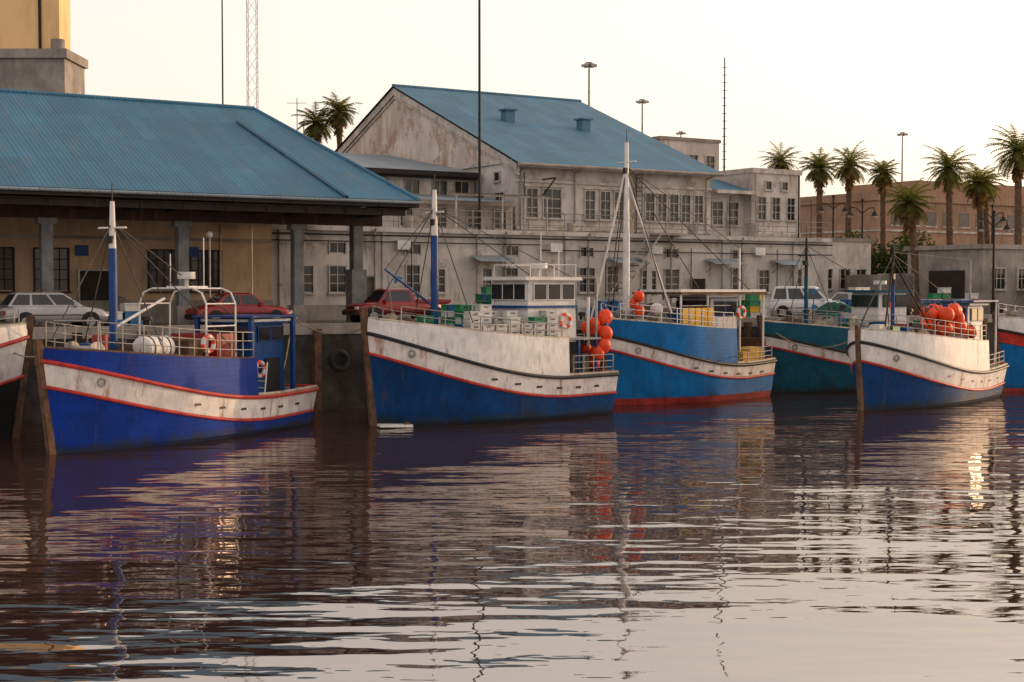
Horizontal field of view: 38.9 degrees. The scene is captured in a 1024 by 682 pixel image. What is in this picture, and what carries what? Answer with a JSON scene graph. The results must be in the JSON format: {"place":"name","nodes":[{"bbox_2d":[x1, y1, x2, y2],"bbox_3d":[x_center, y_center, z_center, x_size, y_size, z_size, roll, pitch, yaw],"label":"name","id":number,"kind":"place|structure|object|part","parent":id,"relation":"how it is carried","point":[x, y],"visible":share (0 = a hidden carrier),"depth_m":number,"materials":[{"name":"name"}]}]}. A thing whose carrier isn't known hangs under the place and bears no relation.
{"place":"outdoors","nodes":[
{"label":"outdoors","id":0,"kind":"place"},
{"bbox_2d":[0,0,87,93],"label":"tan silo tower","id":1,"kind":"structure","parent":0,"point":[37,53],"depth_m":95.28,"materials":[{"name":"concrete"}]},
{"bbox_2d":[34,314,803,326],"bbox_3d":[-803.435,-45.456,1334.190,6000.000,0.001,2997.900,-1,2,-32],"label":"ground","id":2,"kind":"structure","parent":0,"point":[344,321],"depth_m":71.10,"materials":[{"name":"concrete"}]},
{"bbox_2d":[0,292,108,326],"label":"parked car","id":3,"kind":"object","parent":2,"relation":"on","point":[42,307],"visible":0.66,"depth_m":58.64,"materials":[{"name":"silver paint"}]},
{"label":"windows","id":4,"kind":"part","parent":3,"relation":"part of","materials":[{"name":"grey glass"}]},
{"bbox_2d":[104,303,142,325],"bbox_3d":[-16.250,-1.067,60.755,1.486,1.036,1.067,-2,3,-39],"label":"crate stack","id":5,"kind":"object","parent":2,"relation":"on","point":[127,310],"visible":0.49,"depth_m":60.86,"materials":[{"name":"white plastic"}]},
{"bbox_2d":[141,316,152,325],"bbox_3d":[-15.155,-0.774,60.251,0.483,0.500,0.483,0,2,0],"label":"mooring bollard","id":6,"kind":"object","parent":2,"relation":"on","point":[146,320],"visible":0.69,"depth_m":60.10,"materials":[{"name":"black metal"}]},
{"bbox_2d":[0,88,420,326],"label":"quayside shed","id":7,"kind":"structure","parent":2,"relation":"on","point":[185,178],"depth_m":67.47,"materials":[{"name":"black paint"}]},
{"bbox_2d":[221,0,223,103],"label":"radio mast","id":8,"kind":"object","parent":2,"relation":"on","point":[222,50],"depth_m":119.17,"materials":[{"name":"metal"}]},
{"bbox_2d":[184,293,292,324],"bbox_3d":[-12.091,-1.388,64.387,4.520,1.505,1.880,-1,2,-32],"label":"parked car","id":9,"kind":"object","parent":2,"relation":"on","point":[249,303],"visible":0.41,"depth_m":63.68,"materials":[{"name":"red paint"}]},
{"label":"windows","id":10,"kind":"part","parent":9,"relation":"part of","materials":[{"name":"grey glass"}]},
{"bbox_2d":[251,223,252,293],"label":"flagpole","id":11,"kind":"object","parent":2,"relation":"on","point":[251,264],"visible":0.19,"depth_m":71.89,"materials":[{"name":"white metal"}]},
{"bbox_2d":[246,0,258,108],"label":"lattice crane mast","id":12,"kind":"object","parent":2,"relation":"on","point":[247,35],"visible":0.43,"depth_m":139.05,"materials":[{"name":"metal"}]},
{"bbox_2d":[292,102,337,143],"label":"palm tree","id":13,"kind":"object","parent":2,"relation":"on","point":[316,129],"visible":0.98,"depth_m":122.89,"materials":[{"name":"green plant"}]},
{"bbox_2d":[316,92,362,147],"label":"palm tree","id":14,"kind":"object","parent":2,"relation":"on","point":[339,123],"visible":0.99,"depth_m":123.06,"materials":[{"name":"green plant"}]},
{"bbox_2d":[342,288,450,322],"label":"parked pickup truck","id":15,"kind":"object","parent":2,"relation":"on","point":[400,297],"visible":0.44,"depth_m":68.24,"materials":[{"name":"red paint"}]},
{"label":"windows","id":16,"kind":"part","parent":15,"relation":"part of","materials":[{"name":"grey glass"}]},
{"bbox_2d":[320,152,516,229],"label":"warehouse wing","id":17,"kind":"structure","parent":2,"relation":"on","point":[414,177],"depth_m":90.18,"materials":[{"name":"grey paint"}]},
{"bbox_2d":[326,177,507,229],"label":"windows","id":18,"kind":"structure","parent":17,"relation":"in","point":[410,185],"depth_m":89.25,"materials":[{"name":"grey glass"}]},
{"bbox_2d":[478,0,480,229],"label":"flagpole","id":19,"kind":"object","parent":2,"relation":"on","point":[479,111],"visible":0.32,"depth_m":82.54,"materials":[{"name":"grey metal"}]},
{"bbox_2d":[475,287,491,303],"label":"crate stack","id":20,"kind":"object","parent":2,"relation":"on","point":[484,297],"visible":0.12,"depth_m":71.39,"materials":[{"name":"green plastic"}]},
{"bbox_2d":[335,84,723,234],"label":"gabled warehouse","id":21,"kind":"structure","parent":2,"relation":"on","point":[565,155],"depth_m":96.60,"materials":[{"name":"paint"}]},
{"bbox_2d":[475,171,704,223],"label":"windows","id":22,"kind":"structure","parent":21,"relation":"in","point":[555,201],"depth_m":93.39,"materials":[{"name":"white glass"}]},
{"bbox_2d":[272,191,831,319],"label":"quay office annex","id":23,"kind":"object","parent":2,"relation":"on","point":[768,264],"visible":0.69,"depth_m":84.39,"materials":[{"name":"paint"}]},
{"bbox_2d":[304,242,801,297],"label":"windows and doors","id":24,"kind":"structure","parent":23,"relation":"in","point":[336,273],"depth_m":83.49,"materials":[{"name":"grey glass"}]},
{"bbox_2d":[578,312,586,319],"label":"mooring bollard","id":25,"kind":"object","parent":2,"relation":"on","point":[580,314],"visible":0.76,"depth_m":71.76,"materials":[{"name":"black metal"}]},
{"bbox_2d":[581,62,596,105],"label":"mast light","id":26,"kind":"object","parent":2,"relation":"on","point":[588,65],"visible":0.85,"depth_m":139.11,"materials":[{"name":"metal"}]},
{"bbox_2d":[586,300,634,317],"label":"crate stack","id":27,"kind":"object","parent":2,"relation":"on","point":[617,304],"visible":0.32,"depth_m":74.51,"materials":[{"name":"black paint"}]},
{"bbox_2d":[636,99,648,132],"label":"mast light","id":28,"kind":"object","parent":2,"relation":"on","point":[642,101],"visible":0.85,"depth_m":169.07,"materials":[{"name":"metal"}]},
{"bbox_2d":[676,131,685,136],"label":"mast light","id":29,"kind":"object","parent":2,"relation":"on","point":[680,133],"visible":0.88,"depth_m":218.72,"materials":[{"name":"metal"}]},
{"bbox_2d":[717,294,770,317],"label":"crate stack","id":30,"kind":"object","parent":2,"relation":"on","point":[751,304],"visible":0.41,"depth_m":79.77,"materials":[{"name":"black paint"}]},
{"bbox_2d":[652,136,872,298],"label":"harbour office","id":31,"kind":"structure","parent":2,"relation":"on","point":[778,190],"depth_m":100.49,"materials":[{"name":"paint"}]},
{"bbox_2d":[721,57,726,170],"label":"antenna mast","id":32,"kind":"object","parent":31,"relation":"attached to","point":[724,128],"visible":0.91,"depth_m":104.47,"materials":[{"name":"metal"}]},
{"bbox_2d":[688,154,866,290],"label":"windows and pipes","id":33,"kind":"structure","parent":31,"relation":"in","point":[717,207],"depth_m":100.37,"materials":[{"name":"grey glass"}]},
{"bbox_2d":[758,142,801,169],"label":"palm tree","id":34,"kind":"object","parent":2,"relation":"on","point":[779,160],"visible":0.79,"depth_m":149.19,"materials":[{"name":"green plant"}]},
{"bbox_2d":[769,286,844,316],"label":"parked van","id":35,"kind":"object","parent":2,"relation":"on","point":[784,302],"visible":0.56,"depth_m":82.85,"materials":[{"name":"white paint"}]},
{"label":"windows","id":36,"kind":"part","parent":35,"relation":"part of","materials":[{"name":"grey glass"}]},
{"bbox_2d":[798,147,841,236],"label":"palm tree","id":37,"kind":"object","parent":2,"relation":"on","point":[819,166],"visible":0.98,"depth_m":119.68,"materials":[{"name":"green plant"}]},
{"bbox_2d":[811,301,851,316],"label":"net pile","id":38,"kind":"object","parent":2,"relation":"on","point":[834,306],"visible":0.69,"depth_m":81.66,"materials":[{"name":"teal fabric"}]},
{"bbox_2d":[818,195,847,237],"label":"street lamp","id":39,"kind":"object","parent":2,"relation":"on","point":[844,210],"visible":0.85,"depth_m":109.70,"materials":[{"name":"black metal"}]},
{"bbox_2d":[831,292,847,301],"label":"parked car","id":40,"kind":"object","parent":2,"relation":"on","point":[837,296],"visible":0.02,"depth_m":90.15,"materials":[{"name":"silver paint"}]},
{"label":"windows","id":41,"kind":"part","parent":40,"relation":"part of","materials":[{"name":"grey glass"}]},
{"bbox_2d":[830,140,875,237],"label":"palm tree","id":42,"kind":"object","parent":2,"relation":"on","point":[850,173],"visible":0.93,"depth_m":124.26,"materials":[{"name":"green plant"}]},
{"bbox_2d":[846,198,877,237],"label":"street lamp","id":43,"kind":"object","parent":2,"relation":"on","point":[874,215],"visible":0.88,"depth_m":104.71,"materials":[{"name":"black metal"}]},
{"bbox_2d":[844,274,913,300],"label":"shipping container","id":44,"kind":"object","parent":2,"relation":"on","point":[852,281],"visible":0.3,"depth_m":94.46,"materials":[{"name":"metal"}]},
{"bbox_2d":[865,159,902,266],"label":"palm tree","id":45,"kind":"object","parent":2,"relation":"on","point":[881,180],"visible":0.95,"depth_m":134.07,"materials":[{"name":"plant"}]},
{"bbox_2d":[836,229,934,274],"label":"shrub mass","id":46,"kind":"object","parent":2,"relation":"on","point":[884,260],"visible":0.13,"depth_m":110.45,"materials":[{"name":"green plant"}]},
{"bbox_2d":[897,132,907,180],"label":"mast light","id":47,"kind":"object","parent":2,"relation":"on","point":[903,134],"visible":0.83,"depth_m":199.15,"materials":[{"name":"metal"}]},
{"bbox_2d":[883,177,934,300],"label":"palm tree","id":48,"kind":"object","parent":2,"relation":"on","point":[908,214],"visible":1,"depth_m":99.64,"materials":[{"name":"green plant"}]},
{"bbox_2d":[906,309,912,314],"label":"mooring bollard","id":49,"kind":"object","parent":2,"relation":"on","point":[908,312],"visible":0.69,"depth_m":83.94,"materials":[{"name":"black metal"}]},
{"bbox_2d":[923,145,976,244],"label":"palm tree","id":50,"kind":"object","parent":2,"relation":"on","point":[948,177],"visible":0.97,"depth_m":114.75,"materials":[{"name":"green plant"}]},
{"bbox_2d":[921,287,979,305],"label":"crate stack","id":51,"kind":"object","parent":2,"relation":"on","point":[939,295],"visible":0.2,"depth_m":87.71,"materials":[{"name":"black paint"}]},
{"bbox_2d":[903,244,1023,313],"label":"grey quay store","id":52,"kind":"structure","parent":2,"relation":"on","point":[942,271],"depth_m":96.55,"materials":[{"name":"concrete"}]},
{"bbox_2d":[962,161,1004,243],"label":"palm tree","id":53,"kind":"object","parent":2,"relation":"on","point":[978,190],"visible":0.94,"depth_m":119.67,"materials":[{"name":"green plant"}]},
{"bbox_2d":[957,164,1009,243],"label":"palm tree","id":54,"kind":"object","parent":2,"relation":"on","point":[987,228],"visible":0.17,"depth_m":127.48,"materials":[{"name":"green plant"}]},
{"bbox_2d":[978,204,1006,243],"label":"street lamp","id":55,"kind":"object","parent":2,"relation":"on","point":[981,216],"visible":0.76,"depth_m":111.71,"materials":[{"name":"black metal"}]},
{"bbox_2d":[977,210,1010,313],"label":"street lamp","id":56,"kind":"object","parent":2,"relation":"on","point":[981,228],"visible":0.89,"depth_m":94.83,"materials":[{"name":"metal"}]},
{"bbox_2d":[984,124,1023,244],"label":"palm tree","id":57,"kind":"object","parent":2,"relation":"on","point":[1016,155],"visible":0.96,"depth_m":104.34,"materials":[{"name":"green plant"}]},
{"bbox_2d":[0,391,1023,681],"bbox_3d":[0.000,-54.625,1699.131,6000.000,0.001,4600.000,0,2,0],"label":"water","id":58,"kind":"structure","parent":0,"point":[806,537],"depth_m":29.51,"materials":[{"name":"liquid"}]},
{"bbox_2d":[0,308,34,440],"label":"fishing boat","id":59,"kind":"object","parent":58,"relation":"on","point":[16,337],"visible":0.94,"depth_m":50.98,"materials":[{"name":"black paint"}]},
{"bbox_2d":[33,183,318,454],"bbox_3d":[-12.207,-0.610,52.040,4.685,9.650,13.430,1,2,26],"label":"fishing boat","id":60,"kind":"object","parent":58,"relation":"on","point":[222,377],"visible":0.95,"depth_m":49.30,"materials":[{"name":"blue paint"}]},
{"bbox_2d":[377,422,412,426],"bbox_3d":[-4.497,3.219,55.849,1.300,0.170,0.500,1,2,-20],"label":"floating board","id":61,"kind":"object","parent":58,"relation":"on","point":[406,424],"visible":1,"depth_m":55.67,"materials":[{"name":"white paint"}]},
{"bbox_2d":[359,175,619,425],"bbox_3d":[-1.152,-1.382,59.764,12.128,10.650,4.788,-2,3,-39],"label":"fishing boat","id":62,"kind":"object","parent":58,"relation":"on","point":[508,354],"visible":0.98,"depth_m":57.93,"materials":[{"name":"blue paint"}]},
{"bbox_2d":[590,129,776,404],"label":"fishing boat","id":63,"kind":"object","parent":58,"relation":"on","point":[692,348],"visible":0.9,"depth_m":67.53,"materials":[{"name":"paint"}]},
{"bbox_2d":[644,303,675,318],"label":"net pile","id":64,"kind":"object","parent":63,"relation":"on","point":[646,308],"visible":0.16,"depth_m":75.30,"materials":[{"name":"fabric"}]},
{"bbox_2d":[756,227,912,392],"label":"fishing boat","id":65,"kind":"object","parent":58,"relation":"on","point":[799,369],"visible":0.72,"depth_m":74.75,"materials":[{"name":"teal paint"}]},
{"bbox_2d":[845,235,1008,410],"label":"fishing boat","id":66,"kind":"object","parent":58,"relation":"on","point":[937,355],"visible":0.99,"depth_m":65.21,"materials":[{"name":"blue paint"}]},
{"bbox_2d":[991,285,1023,391],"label":"fishing boat","id":67,"kind":"object","parent":58,"relation":"on","point":[1010,334],"visible":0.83,"depth_m":75.38,"materials":[{"name":"paint"}]},
{"bbox_2d":[21,314,1005,425],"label":"wall","id":68,"kind":"structure","parent":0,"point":[345,389],"depth_m":63.44,"materials":[{"name":"stone"}]},
{"bbox_2d":[14,311,915,368],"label":"mooring ropes","id":69,"kind":"object","parent":68,"relation":"attached to","point":[576,334],"visible":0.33,"depth_m":62.23,"materials":[{"name":"fabric"}]},
{"bbox_2d":[329,329,988,371],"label":"tyre fenders","id":70,"kind":"object","parent":68,"relation":"attached to","point":[332,357],"visible":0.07,"depth_m":63.74,"materials":[{"name":"rubber"}]},
{"bbox_2d":[70,0,1023,196],"label":"sky","id":71,"kind":"structure","parent":0,"point":[807,75],"materials":[{"name":"white"}]},
{"bbox_2d":[575,301,586,319],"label":"crate stack","id":72,"kind":"object","parent":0,"point":[582,305],"visible":0.12,"depth_m":74.86,"materials":[{"name":"white plastic"}]},
{"bbox_2d":[840,287,869,305],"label":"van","id":73,"kind":"object","parent":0,"point":[847,301],"visible":0.15,"depth_m":83.54,"materials":[{"name":"white paint"}]},
{"bbox_2d":[800,180,1023,274],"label":"brick office building","id":74,"kind":"structure","parent":0,"point":[964,222],"depth_m":156.57,"materials":[{"name":"brown brick"}]},
{"bbox_2d":[906,301,927,314],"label":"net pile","id":75,"kind":"object","parent":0,"point":[913,306],"visible":0.38,"depth_m":85.20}
]}

